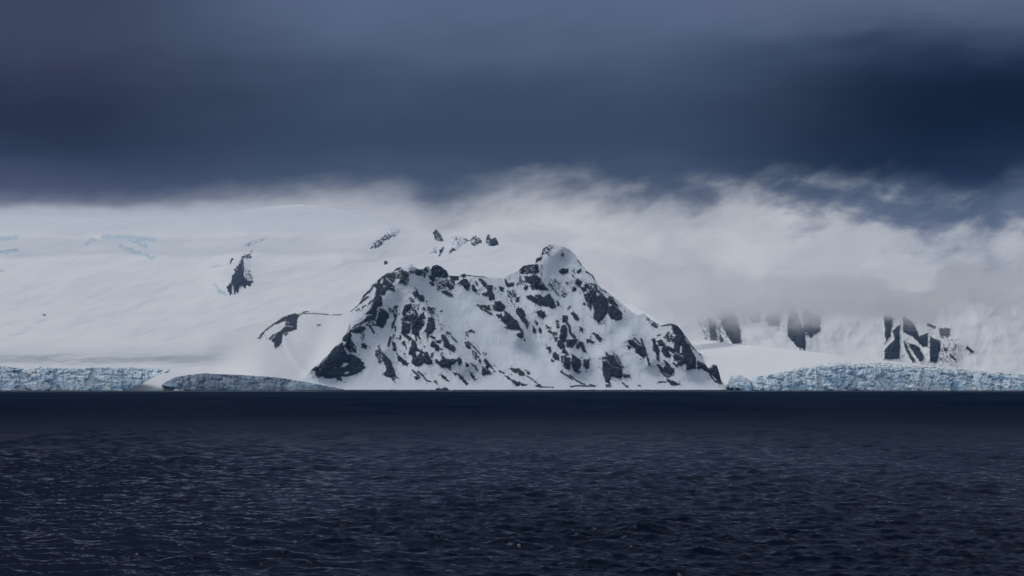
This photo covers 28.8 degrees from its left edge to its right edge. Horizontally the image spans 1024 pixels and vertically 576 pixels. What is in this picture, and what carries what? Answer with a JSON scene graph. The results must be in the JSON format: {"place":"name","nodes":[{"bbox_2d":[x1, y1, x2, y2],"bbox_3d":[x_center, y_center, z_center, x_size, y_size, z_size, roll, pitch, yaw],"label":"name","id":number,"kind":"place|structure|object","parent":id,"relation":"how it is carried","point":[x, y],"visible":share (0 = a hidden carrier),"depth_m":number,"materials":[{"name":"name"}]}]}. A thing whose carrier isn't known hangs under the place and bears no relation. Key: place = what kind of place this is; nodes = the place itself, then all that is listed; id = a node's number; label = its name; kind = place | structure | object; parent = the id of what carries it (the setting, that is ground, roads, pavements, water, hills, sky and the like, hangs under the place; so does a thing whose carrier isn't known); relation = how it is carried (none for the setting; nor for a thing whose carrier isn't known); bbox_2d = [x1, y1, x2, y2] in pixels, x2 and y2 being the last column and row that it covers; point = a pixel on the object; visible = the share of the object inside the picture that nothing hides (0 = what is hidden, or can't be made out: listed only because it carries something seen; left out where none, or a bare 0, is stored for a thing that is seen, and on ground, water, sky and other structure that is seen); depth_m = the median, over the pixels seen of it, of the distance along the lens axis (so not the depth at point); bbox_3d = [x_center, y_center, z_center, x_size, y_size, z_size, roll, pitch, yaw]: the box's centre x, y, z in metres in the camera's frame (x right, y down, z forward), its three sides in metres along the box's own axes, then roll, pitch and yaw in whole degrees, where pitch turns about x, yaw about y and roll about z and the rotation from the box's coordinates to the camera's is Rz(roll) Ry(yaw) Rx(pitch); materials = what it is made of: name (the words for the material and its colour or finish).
{"place":"outdoors","nodes":[
{"label":"outdoors","id":0,"kind":"place"},
{"bbox_2d":[0,311,349,389],"bbox_3d":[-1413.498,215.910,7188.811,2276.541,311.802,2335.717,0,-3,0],"label":"snowfield","id":1,"kind":"structure","parent":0,"point":[297,346],"depth_m":6336.05,"materials":[{"name":"white snow"}]},
{"bbox_2d":[0,204,687,340],"bbox_3d":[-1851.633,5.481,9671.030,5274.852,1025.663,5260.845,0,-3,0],"label":"snow slope","id":2,"kind":"structure","parent":0,"point":[161,278],"depth_m":9023.03,"materials":[{"name":"white snow"}]},
{"bbox_2d":[226,250,254,295],"bbox_3d":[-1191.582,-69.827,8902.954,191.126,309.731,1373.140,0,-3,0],"label":"rock outcrop","id":3,"kind":"object","parent":2,"relation":"on","point":[242,277],"visible":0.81,"depth_m":8632.98,"materials":[{"name":"grey stone"}]},
{"bbox_2d":[242,238,266,246],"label":"rock outcrop","id":4,"kind":"object","parent":2,"relation":"on","point":[251,242],"visible":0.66,"depth_m":9648.02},
{"bbox_2d":[370,226,399,248],"bbox_3d":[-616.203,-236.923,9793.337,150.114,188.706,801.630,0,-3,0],"label":"rock outcrop","id":5,"kind":"object","parent":2,"relation":"on","point":[390,233],"visible":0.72,"depth_m":9765.08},
{"bbox_2d":[430,246,444,256],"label":"rock outcrop","id":6,"kind":"object","parent":2,"relation":"on","point":[438,251],"visible":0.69,"depth_m":9430.46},
{"bbox_2d":[432,229,443,241],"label":"rock outcrop","id":7,"kind":"object","parent":2,"relation":"on","point":[437,236],"visible":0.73,"depth_m":9864.76,"materials":[{"name":"grey stone"}]},
{"bbox_2d":[448,236,469,253],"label":"rock outcrop","id":8,"kind":"object","parent":2,"relation":"on","point":[458,242],"visible":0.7,"depth_m":9675.63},
{"bbox_2d":[471,235,481,245],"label":"rock outcrop","id":9,"kind":"object","parent":2,"relation":"on","point":[475,240],"visible":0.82,"depth_m":9710.08,"materials":[{"name":"grey stone"}]},
{"bbox_2d":[488,237,498,245],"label":"rock outcrop","id":10,"kind":"object","parent":2,"relation":"on","point":[493,242],"visible":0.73,"depth_m":9667.14,"materials":[{"name":"grey stone"}]},
{"bbox_2d":[0,390,1023,575],"bbox_3d":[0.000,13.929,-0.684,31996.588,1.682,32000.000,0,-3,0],"label":"sea","id":11,"kind":"structure","parent":0,"point":[539,483],"depth_m":283.83,"materials":[{"name":"blue liquid"}]},
{"bbox_2d":[0,366,169,389],"bbox_3d":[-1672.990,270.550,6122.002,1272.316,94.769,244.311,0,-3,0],"label":"ice cliff","id":12,"kind":"structure","parent":11,"relation":"in","point":[91,378],"depth_m":6028.59,"materials":[{"name":"ice"}]},
{"bbox_2d":[162,373,343,390],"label":"ice cliff","id":13,"kind":"structure","parent":11,"relation":"in","point":[211,382],"depth_m":5889.13,"materials":[{"name":"ice"}]},
{"bbox_2d":[728,375,751,389],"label":"ice cliff","id":14,"kind":"structure","parent":11,"relation":"in","point":[742,383],"depth_m":6002.75,"materials":[{"name":"blue ice"}]},
{"bbox_2d":[753,365,1023,389],"bbox_3d":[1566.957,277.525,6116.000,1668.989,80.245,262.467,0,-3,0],"label":"ice cliff","id":15,"kind":"structure","parent":11,"relation":"in","point":[835,377],"depth_m":6019.51,"materials":[{"name":"blue ice"}]},
{"bbox_2d":[0,0,1023,316],"label":"sky","id":16,"kind":"structure","parent":0,"point":[683,152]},
{"bbox_2d":[299,244,726,389],"bbox_3d":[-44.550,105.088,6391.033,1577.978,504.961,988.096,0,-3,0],"label":"mountain","id":17,"kind":"structure","parent":0,"point":[555,317],"depth_m":6119.02,"materials":[{"name":"white snow"}]},
{"bbox_2d":[298,389,727,390],"bbox_3d":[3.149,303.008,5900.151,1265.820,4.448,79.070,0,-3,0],"label":"shore","id":18,"kind":"structure","parent":0,"point":[513,390],"depth_m":5866.84,"materials":[{"name":"black stone"}]},
{"bbox_2d":[654,291,1023,373],"bbox_3d":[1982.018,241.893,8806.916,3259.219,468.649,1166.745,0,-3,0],"label":"mountain","id":19,"kind":"structure","parent":0,"point":[984,332],"depth_m":8641.00,"materials":[{"name":"white snow"}]},
{"bbox_2d":[689,340,1023,389],"bbox_3d":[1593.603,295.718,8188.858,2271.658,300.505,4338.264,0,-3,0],"label":"glacier","id":20,"kind":"object","parent":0,"point":[749,362],"visible":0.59,"depth_m":6585.67,"materials":[{"name":"white snow"}]}
]}

